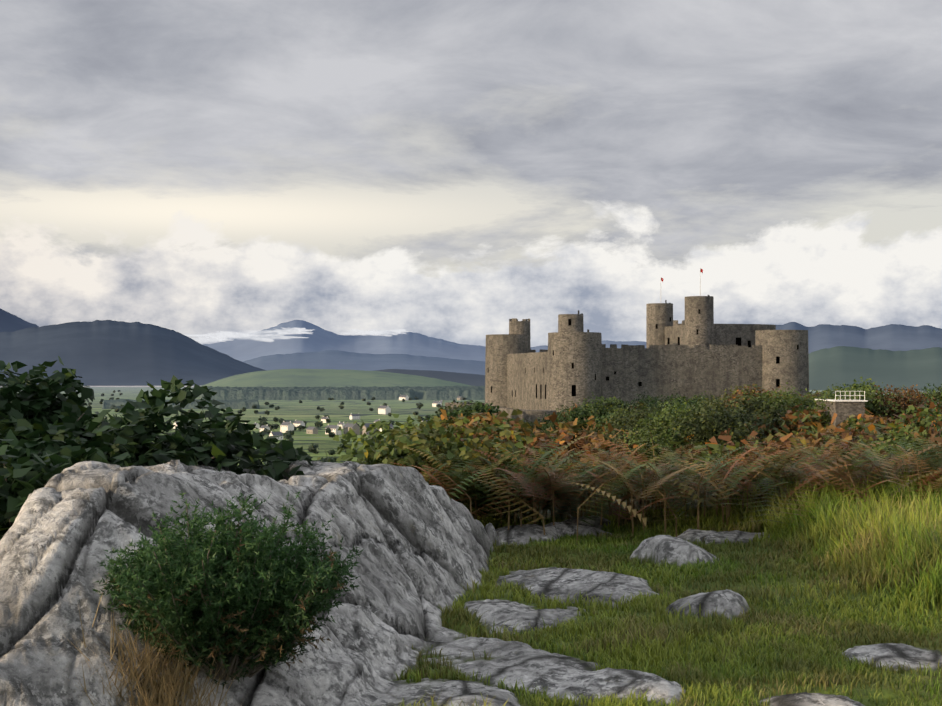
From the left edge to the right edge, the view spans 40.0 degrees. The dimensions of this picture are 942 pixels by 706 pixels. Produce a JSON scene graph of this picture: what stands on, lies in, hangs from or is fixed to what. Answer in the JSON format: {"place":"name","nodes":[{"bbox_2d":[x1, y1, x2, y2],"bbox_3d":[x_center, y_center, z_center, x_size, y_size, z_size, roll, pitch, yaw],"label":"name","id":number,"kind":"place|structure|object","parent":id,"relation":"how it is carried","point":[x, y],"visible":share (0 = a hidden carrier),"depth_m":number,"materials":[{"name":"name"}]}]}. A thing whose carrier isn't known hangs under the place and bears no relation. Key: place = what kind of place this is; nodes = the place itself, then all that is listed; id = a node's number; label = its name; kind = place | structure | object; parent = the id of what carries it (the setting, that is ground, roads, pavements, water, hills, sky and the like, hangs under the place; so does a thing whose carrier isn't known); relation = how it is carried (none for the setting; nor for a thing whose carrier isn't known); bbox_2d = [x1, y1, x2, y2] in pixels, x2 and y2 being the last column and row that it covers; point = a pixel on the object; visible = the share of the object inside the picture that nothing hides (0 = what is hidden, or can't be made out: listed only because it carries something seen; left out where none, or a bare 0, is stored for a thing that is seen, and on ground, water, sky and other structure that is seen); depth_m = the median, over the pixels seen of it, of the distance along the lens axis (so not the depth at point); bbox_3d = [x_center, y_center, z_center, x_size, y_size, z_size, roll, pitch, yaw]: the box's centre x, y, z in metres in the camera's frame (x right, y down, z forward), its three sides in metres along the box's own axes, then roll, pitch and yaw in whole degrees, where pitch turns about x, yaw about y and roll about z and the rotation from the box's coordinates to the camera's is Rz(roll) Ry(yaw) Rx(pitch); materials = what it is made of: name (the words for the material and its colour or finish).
{"place":"outdoors","nodes":[
{"label":"outdoors","id":0,"kind":"place"},
{"bbox_2d":[0,308,38,331],"bbox_3d":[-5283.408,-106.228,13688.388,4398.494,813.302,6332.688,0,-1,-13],"label":"mountain","id":1,"kind":"structure","parent":0,"point":[9,322],"depth_m":13110.40,"materials":[{"name":"blue"}]},
{"bbox_2d":[0,386,193,386],"bbox_3d":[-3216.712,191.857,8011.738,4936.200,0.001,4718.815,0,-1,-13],"label":"estuary sand","id":2,"kind":"structure","parent":0,"point":[124,386],"depth_m":6401.73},
{"bbox_2d":[0,320,266,385],"bbox_3d":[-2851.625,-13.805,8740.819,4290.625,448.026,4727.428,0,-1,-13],"label":"mountain","id":3,"kind":"structure","parent":0,"point":[106,353],"depth_m":7707.72,"materials":[{"name":"blue"}]},
{"bbox_2d":[191,337,229,342],"bbox_3d":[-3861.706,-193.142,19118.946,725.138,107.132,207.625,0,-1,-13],"label":"cloud","id":4,"kind":"structure","parent":0,"point":[211,339],"depth_m":19056.29,"materials":[{"name":"white"}]},
{"bbox_2d":[185,330,309,341],"bbox_3d":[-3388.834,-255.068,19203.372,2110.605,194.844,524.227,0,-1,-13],"label":"cloud","id":5,"kind":"structure","parent":0,"point":[235,335],"depth_m":19078.19,"materials":[{"name":"white"}]},
{"bbox_2d":[270,327,314,334],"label":"cloud","id":6,"kind":"structure","parent":0,"point":[295,329],"depth_m":19252.18,"materials":[{"name":"white"}]},
{"bbox_2d":[190,369,470,391],"bbox_3d":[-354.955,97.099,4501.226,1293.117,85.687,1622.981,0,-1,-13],"label":"green hill","id":7,"kind":"structure","parent":0,"point":[311,378],"depth_m":4175.09,"materials":[{"name":"green plant"}]},
{"bbox_2d":[243,350,484,374],"bbox_3d":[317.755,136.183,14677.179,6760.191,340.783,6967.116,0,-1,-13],"label":"mountain","id":8,"kind":"structure","parent":0,"point":[335,359],"depth_m":13319.85,"materials":[{"name":"blue"}]},
{"bbox_2d":[341,329,409,336],"bbox_3d":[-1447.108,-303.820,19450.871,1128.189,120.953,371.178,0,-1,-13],"label":"cloud","id":9,"kind":"structure","parent":0,"point":[378,333],"depth_m":19414.07,"materials":[{"name":"white"}]},
{"bbox_2d":[202,320,645,361],"bbox_3d":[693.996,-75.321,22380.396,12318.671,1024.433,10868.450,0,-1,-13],"label":"mountain","id":10,"kind":"structure","parent":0,"point":[318,339],"depth_m":20590.32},
{"bbox_2d":[375,369,484,385],"bbox_3d":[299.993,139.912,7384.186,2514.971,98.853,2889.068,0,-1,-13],"label":"hill","id":11,"kind":"structure","parent":0,"point":[471,379],"depth_m":6901.33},
{"bbox_2d":[0,387,939,472],"bbox_3d":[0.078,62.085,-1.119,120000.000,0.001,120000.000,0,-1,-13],"label":"valley floor","id":12,"kind":"structure","parent":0,"point":[292,411],"depth_m":2087.78,"materials":[{"name":"green plant"}]},
{"bbox_2d":[102,399,259,408],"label":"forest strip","id":13,"kind":"object","parent":12,"relation":"on","point":[231,404],"visible":0.5,"depth_m":2305.76,"materials":[{"name":"green plant"}]},
{"bbox_2d":[20,390,472,468],"bbox_3d":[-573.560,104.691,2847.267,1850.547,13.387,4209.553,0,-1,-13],"label":"trees","id":14,"kind":"object","parent":12,"relation":"on","point":[312,448],"visible":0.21,"depth_m":1494.69,"materials":[{"name":"green plant"}]},
{"bbox_2d":[173,395,462,439],"bbox_3d":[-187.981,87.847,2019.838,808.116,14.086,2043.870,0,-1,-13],"label":"village houses","id":15,"kind":"structure","parent":12,"relation":"on","point":[289,426],"depth_m":1369.11,"materials":[{"name":"white"}]},
{"bbox_2d":[201,385,484,399],"bbox_3d":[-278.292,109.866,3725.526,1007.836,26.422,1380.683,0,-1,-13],"label":"tree line","id":16,"kind":"object","parent":12,"relation":"on","point":[474,392],"visible":0.85,"depth_m":3119.69,"materials":[{"name":"green plant"}]},
{"bbox_2d":[0,0,941,346],"label":"sky","id":17,"kind":"structure","parent":0,"point":[455,171],"materials":[{"name":"grey"}]},
{"bbox_2d":[456,418,828,477],"bbox_3d":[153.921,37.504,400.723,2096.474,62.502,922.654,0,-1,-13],"label":"terrain hill","id":18,"kind":"structure","parent":0,"point":[547,432],"depth_m":207.63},
{"bbox_2d":[0,356,313,539],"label":"bush","id":19,"kind":"object","parent":18,"relation":"on","point":[44,442],"depth_m":8.95,"materials":[{"name":"green plant"}]},
{"bbox_2d":[0,460,941,705],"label":"rock outcrop","id":20,"kind":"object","parent":18,"relation":"on","point":[419,540],"visible":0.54,"depth_m":6.65,"materials":[{"name":"grey stone"}]},
{"bbox_2d":[65,573,241,705],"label":"dry grass tuft","id":21,"kind":"object","parent":20,"relation":"on","point":[167,686],"visible":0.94,"depth_m":5.30,"materials":[{"name":"beige plant"}]},
{"bbox_2d":[93,489,363,687],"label":"gorse bush spines","id":22,"kind":"object","parent":20,"relation":"on","point":[183,585],"visible":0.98,"depth_m":5.38,"materials":[{"name":"green plant"}]},
{"bbox_2d":[116,505,345,680],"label":"bush branches","id":23,"kind":"object","parent":20,"relation":"on","point":[251,672],"visible":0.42,"depth_m":5.45,"materials":[{"name":"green plant"}]},
{"bbox_2d":[371,463,941,705],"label":"grass","id":24,"kind":"structure","parent":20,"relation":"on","point":[893,546],"depth_m":8.52,"materials":[{"name":"green plant"}]},
{"bbox_2d":[445,269,808,422],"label":"castle","id":25,"kind":"structure","parent":18,"relation":"on","point":[698,351],"depth_m":260.71,"materials":[{"name":"stone"}]},
{"bbox_2d":[325,376,941,522],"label":"shrub foliage","id":26,"kind":"object","parent":18,"relation":"on","point":[677,419],"visible":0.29,"depth_m":148.79,"materials":[{"name":"green plant"}]},
{"bbox_2d":[354,429,941,542],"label":"bracken fronds","id":27,"kind":"object","parent":18,"relation":"on","point":[567,488],"visible":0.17,"depth_m":12.69,"materials":[{"name":"brown plant"}]},
{"bbox_2d":[431,395,941,497],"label":"bushes","id":28,"kind":"object","parent":18,"relation":"on","point":[796,420],"visible":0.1,"depth_m":151.64,"materials":[{"name":"green plant"}]},
{"bbox_2d":[815,391,867,428],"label":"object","id":29,"kind":"structure","parent":18,"relation":"on","point":[843,410],"depth_m":150.32,"materials":[{"name":"grey stone"}]},
{"bbox_2d":[776,322,941,353],"bbox_3d":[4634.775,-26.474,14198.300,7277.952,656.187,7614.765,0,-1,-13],"label":"mountain","id":30,"kind":"structure","parent":0,"point":[895,337],"depth_m":13051.08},
{"bbox_2d":[809,346,941,390],"bbox_3d":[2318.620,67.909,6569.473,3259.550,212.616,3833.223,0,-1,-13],"label":"hill","id":31,"kind":"structure","parent":0,"point":[846,365],"depth_m":5562.70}
]}

